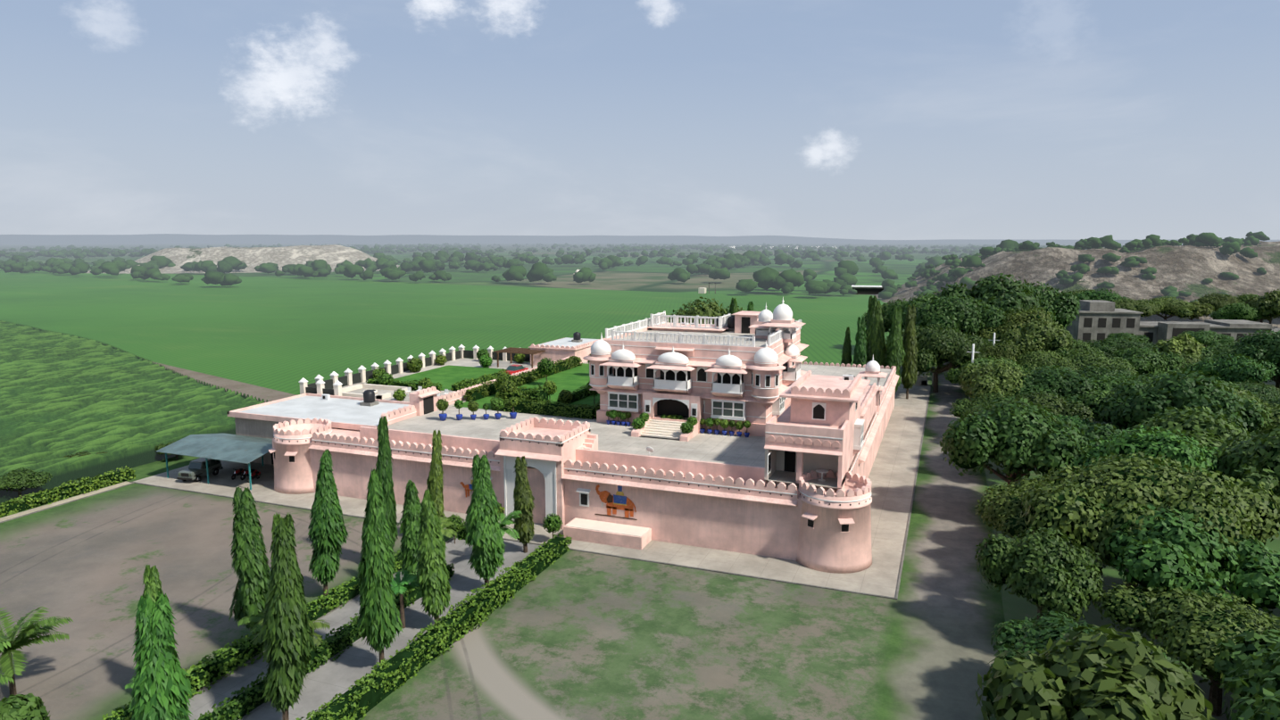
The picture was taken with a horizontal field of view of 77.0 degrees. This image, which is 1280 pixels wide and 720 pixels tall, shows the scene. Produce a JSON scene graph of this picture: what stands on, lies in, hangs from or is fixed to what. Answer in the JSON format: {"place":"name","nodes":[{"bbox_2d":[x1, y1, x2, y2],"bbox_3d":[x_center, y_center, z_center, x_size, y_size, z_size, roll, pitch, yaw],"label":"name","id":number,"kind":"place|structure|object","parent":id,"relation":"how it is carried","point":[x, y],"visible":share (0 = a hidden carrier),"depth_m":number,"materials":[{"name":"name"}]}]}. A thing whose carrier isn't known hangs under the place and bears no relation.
{"place":"outdoors","nodes":[
{"label":"outdoors","id":0,"kind":"place"},
{"bbox_2d":[0,320,271,504],"bbox_3d":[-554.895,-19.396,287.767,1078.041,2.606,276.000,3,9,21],"label":"corn field","id":1,"kind":"structure","parent":0,"point":[62,394],"depth_m":110.34,"materials":[{"name":"plant"}]},
{"bbox_2d":[152,361,295,402],"bbox_3d":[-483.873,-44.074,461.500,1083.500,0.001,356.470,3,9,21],"label":"dirt road","id":2,"kind":"structure","parent":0,"point":[261,393],"depth_m":137.06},
{"bbox_2d":[0,268,889,395],"bbox_3d":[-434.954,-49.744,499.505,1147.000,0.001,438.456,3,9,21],"label":"crop field","id":3,"kind":"structure","parent":0,"point":[283,335],"depth_m":259.02,"materials":[{"name":"plant"}]},
{"bbox_2d":[666,296,744,324],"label":"tree","id":4,"kind":"object","parent":3,"relation":"on","point":[713,310],"visible":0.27,"depth_m":137.71,"materials":[{"name":"green plant"}]},
{"bbox_2d":[0,356,1005,719],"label":"forecourt ground","id":5,"kind":"structure","parent":0,"point":[571,635],"depth_m":52.12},
{"bbox_2d":[0,693,49,719],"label":"frangipani bush","id":6,"kind":"object","parent":5,"relation":"on","point":[27,707],"visible":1,"depth_m":38.38,"materials":[{"name":"green plant"}]},
{"bbox_2d":[0,467,52,498],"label":"tree","id":7,"kind":"object","parent":5,"relation":"on","point":[20,479],"visible":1,"depth_m":76.31,"materials":[{"name":"green plant"}]},
{"bbox_2d":[0,606,73,695],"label":"palm","id":8,"kind":"object","parent":5,"relation":"on","point":[33,629],"visible":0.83,"depth_m":43.63,"materials":[{"name":"green plant"}]},
{"bbox_2d":[0,482,131,522],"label":"side path paving","id":9,"kind":"structure","parent":5,"relation":"on","point":[10,517],"depth_m":76.41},
{"bbox_2d":[0,465,136,517],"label":"hedge","id":10,"kind":"object","parent":5,"relation":"on","point":[63,491],"visible":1,"depth_m":77.55,"materials":[{"name":"green plant"}]},
{"bbox_2d":[141,565,162,602],"bbox_3d":[-25.838,14.649,42.845,1.660,7.676,1.791,1,7,0],"label":"treetop","id":11,"kind":"object","parent":5,"relation":"on","point":[152,583],"visible":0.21,"depth_m":42.39,"materials":[{"name":"green plant"}]},
{"bbox_2d":[170,460,274,485],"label":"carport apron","id":12,"kind":"object","parent":5,"relation":"on","point":[265,470],"visible":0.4,"depth_m":86.72,"materials":[{"name":"concrete"}]},
{"bbox_2d":[176,457,223,482],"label":"car","id":13,"kind":"object","parent":12,"relation":"on","point":[195,470],"visible":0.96,"depth_m":83.39,"materials":[{"name":"grey paint"}]},
{"bbox_2d":[156,433,272,490],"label":"carport shed","id":14,"kind":"structure","parent":12,"relation":"on","point":[236,448],"depth_m":83.12,"materials":[{"name":"teal paint"}]},
{"bbox_2d":[226,486,270,634],"bbox_3d":[-23.681,12.524,48.890,3.151,10.093,2.538,-6,9,-34],"label":"ashoka tree","id":15,"kind":"object","parent":5,"relation":"on","point":[250,562],"visible":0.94,"depth_m":48.10,"materials":[{"name":"green plant"}]},
{"bbox_2d":[102,549,402,719],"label":"hedge","id":16,"kind":"object","parent":5,"relation":"on","point":[205,672],"visible":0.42,"depth_m":46.86,"materials":[{"name":"green plant"}]},
{"bbox_2d":[194,560,454,719],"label":"hedge","id":17,"kind":"object","parent":5,"relation":"on","point":[246,702],"visible":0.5,"depth_m":46.62,"materials":[{"name":"green plant"}]},
{"bbox_2d":[307,448,349,595],"bbox_3d":[-21.457,11.302,55.111,2.819,10.688,2.870,4,9,14],"label":"ashoka tree","id":18,"kind":"object","parent":5,"relation":"on","point":[327,535],"visible":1,"depth_m":54.41,"materials":[{"name":"green plant"}]},
{"bbox_2d":[186,538,541,719],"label":"avenue path paving","id":19,"kind":"structure","parent":5,"relation":"on","point":[328,681],"depth_m":47.57,"materials":[{"name":"concrete"}]},
{"bbox_2d":[129,591,193,719],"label":"ashoka tree","id":20,"kind":"object","parent":19,"relation":"on","point":[162,690],"visible":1,"depth_m":32.12,"materials":[{"name":"green plant"}]},
{"bbox_2d":[257,514,315,719],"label":"ashoka tree","id":21,"kind":"object","parent":19,"relation":"on","point":[286,637],"visible":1,"depth_m":39.33,"materials":[{"name":"green plant"}]},
{"bbox_2d":[249,608,330,663],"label":"avenue palm","id":22,"kind":"object","parent":19,"relation":"on","point":[317,625],"visible":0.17,"depth_m":43.34,"materials":[{"name":"green plant"}]},
{"bbox_2d":[356,468,402,663],"bbox_3d":[-14.898,11.993,45.442,2.847,12.172,2.293,5,12,26],"label":"ashoka tree","id":23,"kind":"object","parent":19,"relation":"on","point":[379,625],"visible":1,"depth_m":44.96,"materials":[{"name":"green plant"}]},
{"bbox_2d":[390,568,420,628],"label":"avenue palm","id":24,"kind":"object","parent":19,"relation":"on","point":[405,584],"visible":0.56,"depth_m":51.37,"materials":[{"name":"green plant"}]},
{"bbox_2d":[397,480,421,582],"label":"ashoka tree","id":25,"kind":"object","parent":19,"relation":"on","point":[410,520],"visible":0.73,"depth_m":54.86,"materials":[{"name":"green plant"}]},
{"bbox_2d":[415,489,451,623],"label":"ashoka tree","id":26,"kind":"object","parent":19,"relation":"on","point":[433,577],"visible":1,"depth_m":50.10,"materials":[{"name":"green plant"}]},
{"bbox_2d":[463,454,506,586],"bbox_3d":[-10.842,11.459,55.898,3.042,10.115,2.987,7,9,40],"label":"ashoka tree","id":27,"kind":"object","parent":19,"relation":"on","point":[484,536],"visible":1,"depth_m":55.14,"materials":[{"name":"green plant"}]},
{"bbox_2d":[512,456,535,553],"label":"ashoka tree","id":28,"kind":"object","parent":19,"relation":"on","point":[524,503],"visible":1,"depth_m":62.75,"materials":[{"name":"green plant"}]},
{"bbox_2d":[375,415,398,548],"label":"ashoka tree","id":29,"kind":"object","parent":5,"relation":"on","point":[384,464],"visible":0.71,"depth_m":59.28,"materials":[{"name":"green plant"}]},
{"bbox_2d":[295,533,572,719],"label":"hedge","id":30,"kind":"object","parent":5,"relation":"on","point":[361,697],"visible":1,"depth_m":48.41,"materials":[{"name":"green plant"}]},
{"bbox_2d":[426,430,445,519],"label":"ashoka tree","id":31,"kind":"object","parent":5,"relation":"on","point":[435,481],"visible":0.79,"depth_m":64.66,"materials":[{"name":"green plant"}]},
{"bbox_2d":[0,385,931,691],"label":"path kerbs","id":32,"kind":"structure","parent":5,"relation":"on","point":[575,550],"depth_m":63.81,"materials":[{"name":"concrete"}]},
{"bbox_2d":[133,471,898,598],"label":"apron paving","id":33,"kind":"structure","parent":5,"relation":"on","point":[876,582],"depth_m":63.81,"materials":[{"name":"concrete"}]},
{"bbox_2d":[227,337,899,573],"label":"fort walls and terraces","id":34,"kind":"structure","parent":5,"relation":"on","point":[712,490],"depth_m":72.12,"materials":[{"name":"pink paint"}]},
{"bbox_2d":[450,368,507,391],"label":"pool garden shrubs","id":35,"kind":"object","parent":34,"relation":"on","point":[464,384],"visible":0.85,"depth_m":107.61,"materials":[{"name":"green plant"}]},
{"bbox_2d":[463,356,582,401],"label":"hedge","id":36,"kind":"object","parent":34,"relation":"on","point":[489,388],"depth_m":105.99,"materials":[{"name":"green plant"}]},
{"bbox_2d":[453,363,599,418],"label":"lawn","id":37,"kind":"structure","parent":34,"relation":"on","point":[573,378],"depth_m":106.74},
{"bbox_2d":[490,396,598,419],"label":"hedge","id":38,"kind":"object","parent":34,"relation":"on","point":[580,411],"visible":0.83,"depth_m":87.70,"materials":[{"name":"green plant"}]},
{"bbox_2d":[321,315,855,456],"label":"roof tanks and units","id":39,"kind":"object","parent":34,"relation":"on","point":[369,398],"visible":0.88,"depth_m":94.31,"materials":[{"name":"black plastic"}]},
{"bbox_2d":[438,412,749,437],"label":"flower pots","id":40,"kind":"object","parent":34,"relation":"on","point":[444,416],"visible":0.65,"depth_m":83.31,"materials":[{"name":"blue"}]},
{"bbox_2d":[595,484,637,520],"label":"elephant mural","id":41,"kind":"object","parent":34,"relation":"attached to","point":[619,501],"visible":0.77,"depth_m":67.30,"materials":[{"name":"orange paint"}]},
{"bbox_2d":[582,297,808,441],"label":"palace building","id":42,"kind":"structure","parent":34,"relation":"on","point":[657,367],"depth_m":81.03,"materials":[{"name":"pink paint"}]},
{"bbox_2d":[764,370,879,490],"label":"palace wing","id":43,"kind":"structure","parent":34,"relation":"on","point":[820,424],"depth_m":64.99,"materials":[{"name":"paint"}]},
{"bbox_2d":[852,316,867,367],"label":"ashoka tree","id":44,"kind":"object","parent":5,"relation":"on","point":[860,354],"visible":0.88,"depth_m":123.82,"materials":[{"name":"green plant"}]},
{"bbox_2d":[868,300,887,368],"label":"ashoka tree","id":45,"kind":"object","parent":5,"relation":"on","point":[877,346],"visible":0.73,"depth_m":123.46,"materials":[{"name":"green plant"}]},
{"bbox_2d":[883,306,905,391],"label":"ashoka tree","id":46,"kind":"object","parent":5,"relation":"on","point":[895,356],"visible":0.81,"depth_m":121.49,"materials":[{"name":"green plant"}]},
{"bbox_2d":[884,290,941,330],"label":"tree","id":47,"kind":"object","parent":5,"relation":"on","point":[918,301],"visible":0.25,"depth_m":167.14,"materials":[{"name":"green plant"}]},
{"bbox_2d":[884,323,987,392],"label":"tree","id":48,"kind":"object","parent":5,"relation":"on","point":[938,347],"visible":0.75,"depth_m":126.40,"materials":[{"name":"green plant"}]},
{"bbox_2d":[914,293,1008,373],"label":"tree","id":49,"kind":"object","parent":5,"relation":"on","point":[962,315],"visible":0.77,"depth_m":142.91,"materials":[{"name":"green plant"}]},
{"bbox_2d":[0,242,1182,343],"bbox_3d":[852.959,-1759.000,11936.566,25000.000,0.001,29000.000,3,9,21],"label":"plain ground","id":50,"kind":"structure","parent":0,"point":[651,275],"depth_m":667.97,"materials":[{"name":"plant"}]},
{"bbox_2d":[86,244,399,274],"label":"mound","id":51,"kind":"object","parent":50,"relation":"on","point":[331,255],"depth_m":655.49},
{"bbox_2d":[0,231,1270,302],"bbox_3d":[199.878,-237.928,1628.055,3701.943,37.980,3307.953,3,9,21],"label":"distant trees","id":52,"kind":"object","parent":50,"relation":"on","point":[717,265],"visible":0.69,"depth_m":560.88,"materials":[{"name":"green plant"}]},
{"bbox_2d":[573,245,883,294],"bbox_3d":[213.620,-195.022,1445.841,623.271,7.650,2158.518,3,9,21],"label":"sheds","id":53,"kind":"object","parent":50,"relation":"on","point":[868,289],"visible":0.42,"depth_m":366.10,"materials":[{"name":"white stone"}]},
{"bbox_2d":[955,340,1022,369],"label":"orchard tree","id":54,"kind":"object","parent":50,"relation":"on","point":[1008,351],"visible":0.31,"depth_m":126.73,"materials":[{"name":"green plant"}]},
{"bbox_2d":[973,475,1047,527],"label":"orchard tree","id":55,"kind":"object","parent":50,"relation":"on","point":[998,490],"visible":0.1,"depth_m":64.02,"materials":[{"name":"green plant"}]},
{"bbox_2d":[939,397,1092,485],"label":"orchard tree","id":56,"kind":"object","parent":50,"relation":"on","point":[1014,442],"visible":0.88,"depth_m":69.03,"materials":[{"name":"green plant"}]},
{"bbox_2d":[980,487,1090,549],"bbox_3d":[30.468,12.705,59.596,9.630,6.587,7.050,4,10,28],"label":"orchard tree","id":57,"kind":"object","parent":50,"relation":"on","point":[1004,511],"visible":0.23,"depth_m":59.09,"materials":[{"name":"green plant"}]},
{"bbox_2d":[973,526,1105,623],"bbox_3d":[24.457,13.865,49.652,7.359,7.226,7.872,5,10,31],"label":"orchard tree","id":58,"kind":"object","parent":50,"relation":"on","point":[1048,571],"visible":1,"depth_m":48.06,"materials":[{"name":"green plant"}]},
{"bbox_2d":[1015,349,1074,373],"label":"orchard tree","id":59,"kind":"object","parent":50,"relation":"on","point":[1032,360],"visible":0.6,"depth_m":124.27,"materials":[{"name":"green plant"}]},
{"bbox_2d":[1001,390,1094,422],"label":"orchard tree","id":60,"kind":"object","parent":50,"relation":"on","point":[1056,405],"visible":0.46,"depth_m":93.18,"materials":[{"name":"green plant"}]},
{"bbox_2d":[1035,422,1123,474],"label":"orchard tree","id":61,"kind":"object","parent":50,"relation":"on","point":[1092,433],"visible":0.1,"depth_m":70.74,"materials":[{"name":"green plant"}]},
{"bbox_2d":[989,609,1171,672],"bbox_3d":[22.327,15.991,40.879,8.504,5.610,8.786,4,10,26],"label":"orchard tree","id":62,"kind":"object","parent":50,"relation":"on","point":[1032,635],"visible":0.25,"depth_m":41.62,"materials":[{"name":"green plant"}]},
{"bbox_2d":[1054,336,1105,358],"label":"orchard tree","id":63,"kind":"object","parent":50,"relation":"on","point":[1082,346],"visible":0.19,"depth_m":128.29,"materials":[{"name":"green plant"}]},
{"bbox_2d":[974,623,1217,719],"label":"orchard tree","id":64,"kind":"object","parent":50,"relation":"on","point":[1110,674],"visible":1,"depth_m":31.79,"materials":[{"name":"green plant"}]},
{"bbox_2d":[1056,350,1138,375],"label":"orchard tree","id":65,"kind":"object","parent":50,"relation":"on","point":[1079,361],"visible":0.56,"depth_m":121.69,"materials":[{"name":"green plant"}]},
{"bbox_2d":[1072,288,1128,301],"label":"orchard tree","id":66,"kind":"object","parent":50,"relation":"on","point":[1103,295],"visible":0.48,"depth_m":227.68,"materials":[{"name":"green plant"}]},
{"bbox_2d":[1075,364,1134,378],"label":"orchard tree","id":67,"kind":"object","parent":50,"relation":"on","point":[1102,371],"visible":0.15,"depth_m":114.17,"materials":[{"name":"green plant"}]},
{"bbox_2d":[1085,336,1162,358],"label":"orchard tree","id":68,"kind":"object","parent":50,"relation":"on","point":[1109,347],"visible":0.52,"depth_m":142.48,"materials":[{"name":"green plant"}]},
{"bbox_2d":[1111,346,1187,377],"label":"orchard tree","id":69,"kind":"object","parent":50,"relation":"on","point":[1144,361],"visible":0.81,"depth_m":127.20,"materials":[{"name":"green plant"}]},
{"bbox_2d":[1019,450,1279,590],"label":"orchard tree","id":70,"kind":"object","parent":50,"relation":"on","point":[1063,502],"visible":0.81,"depth_m":51.55,"materials":[{"name":"green plant"}]},
{"bbox_2d":[1140,296,1196,320],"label":"orchard tree","id":71,"kind":"object","parent":50,"relation":"on","point":[1181,309],"visible":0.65,"depth_m":226.12,"materials":[{"name":"green plant"}]},
{"bbox_2d":[1063,299,1279,346],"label":"building","id":72,"kind":"structure","parent":50,"relation":"on","point":[1098,320],"depth_m":185.47,"materials":[{"name":"grey"}]},
{"bbox_2d":[1076,504,1279,641],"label":"orchard tree","id":73,"kind":"object","parent":50,"relation":"on","point":[1169,552],"visible":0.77,"depth_m":46.56,"materials":[{"name":"green plant"}]},
{"bbox_2d":[1097,367,1266,439],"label":"orchard tree","id":74,"kind":"object","parent":50,"relation":"on","point":[1126,407],"visible":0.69,"depth_m":79.81,"materials":[{"name":"green plant"}]},
{"bbox_2d":[1091,581,1279,716],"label":"orchard tree","id":75,"kind":"object","parent":50,"relation":"on","point":[1190,629],"visible":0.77,"depth_m":42.05,"materials":[{"name":"green plant"}]},
{"bbox_2d":[1180,330,1235,347],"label":"tree","id":76,"kind":"object","parent":50,"relation":"on","point":[1208,338],"visible":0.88,"depth_m":171.85,"materials":[{"name":"green plant"}]},
{"bbox_2d":[1196,292,1239,311],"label":"orchard tree","id":77,"kind":"object","parent":50,"relation":"on","point":[1216,301],"visible":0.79,"depth_m":232.09,"materials":[{"name":"green plant"}]},
{"bbox_2d":[1208,424,1279,507],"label":"orchard tree","id":78,"kind":"object","parent":50,"relation":"on","point":[1255,461],"visible":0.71,"depth_m":58.23,"materials":[{"name":"green plant"}]},
{"bbox_2d":[1223,382,1279,401],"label":"orchard tree","id":79,"kind":"object","parent":50,"relation":"on","point":[1260,391],"visible":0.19,"depth_m":102.82,"materials":[{"name":"green plant"}]},
{"bbox_2d":[1245,289,1279,324],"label":"orchard tree","id":80,"kind":"object","parent":50,"relation":"on","point":[1267,304],"visible":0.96,"depth_m":210.19,"materials":[{"name":"green plant"}]},
{"bbox_2d":[0,233,1279,243],"bbox_3d":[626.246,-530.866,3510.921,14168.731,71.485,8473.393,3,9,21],"label":"distant ridge","id":81,"kind":"structure","parent":0,"point":[165,238],"depth_m":5834.17,"materials":[{"name":"grey"}]},
{"bbox_2d":[0,0,1279,240],"label":"sky","id":82,"kind":"structure","parent":0,"point":[866,120],"materials":[{"name":"blue"}]},
{"bbox_2d":[866,383,930,573],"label":"apron paving","id":83,"kind":"structure","parent":0,"point":[892,476],"depth_m":84.45,"materials":[{"name":"concrete"}]},
{"bbox_2d":[900,304,919,398],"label":"ashoka tree","id":84,"kind":"object","parent":83,"relation":"on","point":[909,369],"visible":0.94,"depth_m":123.93,"materials":[{"name":"green plant"}]},
{"bbox_2d":[870,241,1279,328],"bbox_3d":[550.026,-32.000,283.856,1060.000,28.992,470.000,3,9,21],"label":"hill ridge","id":85,"kind":"structure","parent":0,"point":[1189,269],"depth_m":265.35,"materials":[{"name":"stone"}]},
{"bbox_2d":[902,328,1279,719],"bbox_3d":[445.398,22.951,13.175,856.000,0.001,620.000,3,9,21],"label":"orchard grass","id":86,"kind":"structure","parent":0,"point":[1016,608],"depth_m":54.40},
{"bbox_2d":[934,273,1041,315],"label":"tree","id":87,"kind":"object","parent":86,"relation":"on","point":[1006,294],"visible":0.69,"depth_m":151.87,"materials":[{"name":"green plant"}]},
{"bbox_2d":[943,356,1033,385],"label":"orchard tree","id":88,"kind":"object","parent":86,"relation":"on","point":[952,376],"visible":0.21,"depth_m":121.82,"materials":[{"name":"green plant"}]},
{"bbox_2d":[949,391,1029,419],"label":"orchard tree","id":89,"kind":"object","parent":86,"relation":"on","point":[962,406],"visible":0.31,"depth_m":99.25,"materials":[{"name":"green plant"}]},
{"bbox_2d":[957,358,1032,399],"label":"orchard tree","id":90,"kind":"object","parent":86,"relation":"on","point":[974,381],"visible":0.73,"depth_m":101.83,"materials":[{"name":"green plant"}]},
{"bbox_2d":[975,305,1054,341],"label":"orchard tree","id":91,"kind":"object","parent":86,"relation":"on","point":[1016,320],"visible":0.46,"depth_m":139.95,"materials":[{"name":"green plant"}]},
{"bbox_2d":[1000,317,1077,355],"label":"orchard tree","id":92,"kind":"object","parent":86,"relation":"on","point":[1034,336],"visible":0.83,"depth_m":131.37,"materials":[{"name":"green plant"}]},
{"bbox_2d":[1030,281,1080,331],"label":"tree","id":93,"kind":"object","parent":86,"relation":"on","point":[1064,308],"visible":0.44,"depth_m":165.06,"materials":[{"name":"green plant"}]},
{"bbox_2d":[1011,365,1112,406],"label":"orchard tree","id":94,"kind":"object","parent":86,"relation":"on","point":[1068,385],"visible":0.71,"depth_m":98.97,"materials":[{"name":"green plant"}]},
{"bbox_2d":[1083,374,1140,431],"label":"orchard tree","id":95,"kind":"object","parent":86,"relation":"on","point":[1111,382],"visible":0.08,"depth_m":98.71,"materials":[{"name":"green plant"}]},
{"bbox_2d":[1113,298,1161,318],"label":"orchard tree","id":96,"kind":"object","parent":86,"relation":"on","point":[1147,309],"visible":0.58,"depth_m":219.99,"materials":[{"name":"green plant"}]},
{"bbox_2d":[1066,424,1225,482],"bbox_3d":[39.965,9.976,63.572,10.020,10.812,11.055,8,12,44],"label":"orchard tree","id":97,"kind":"object","parent":86,"relation":"on","point":[1154,444],"visible":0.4,"depth_m":60.54,"materials":[{"name":"green plant"}]},
{"bbox_2d":[1080,369,1272,435],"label":"orchard tree","id":98,"kind":"object","parent":86,"relation":"on","point":[1095,401],"visible":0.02,"depth_m":93.58,"materials":[{"name":"green plant"}]},
{"bbox_2d":[1154,332,1205,357],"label":"orchard tree","id":99,"kind":"object","parent":86,"relation":"on","point":[1185,343],"visible":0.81,"depth_m":137.95,"materials":[{"name":"green plant"}]},
{"bbox_2d":[1125,406,1276,458],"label":"orchard tree","id":100,"kind":"object","parent":86,"relation":"on","point":[1209,432],"visible":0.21,"depth_m":67.43,"materials":[{"name":"green plant"}]},
{"bbox_2d":[1209,302,1263,322],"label":"orchard tree","id":101,"kind":"object","parent":86,"relation":"on","point":[1239,311],"visible":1,"depth_m":209.81,"materials":[{"name":"green plant"}]},
{"bbox_2d":[1193,353,1279,384],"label":"orchard tree","id":102,"kind":"object","parent":86,"relation":"on","point":[1240,368],"visible":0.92,"depth_m":116.66,"materials":[{"name":"green plant"}]},
{"bbox_2d":[1213,629,1279,719],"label":"orchard tree","id":103,"kind":"object","parent":86,"relation":"on","point":[1250,664],"visible":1,"depth_m":33.19,"materials":[{"name":"green plant"}]},
{"bbox_2d":[1221,383,1279,439],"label":"orchard tree","id":104,"kind":"object","parent":86,"relation":"on","point":[1275,416],"visible":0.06,"depth_m":83.35,"materials":[{"name":"green plant"}]},
{"bbox_2d":[1230,329,1279,389],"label":"orchard tree","id":105,"kind":"object","parent":86,"relation":"on","point":[1263,345],"visible":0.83,"depth_m":120.39,"materials":[{"name":"green plant"}]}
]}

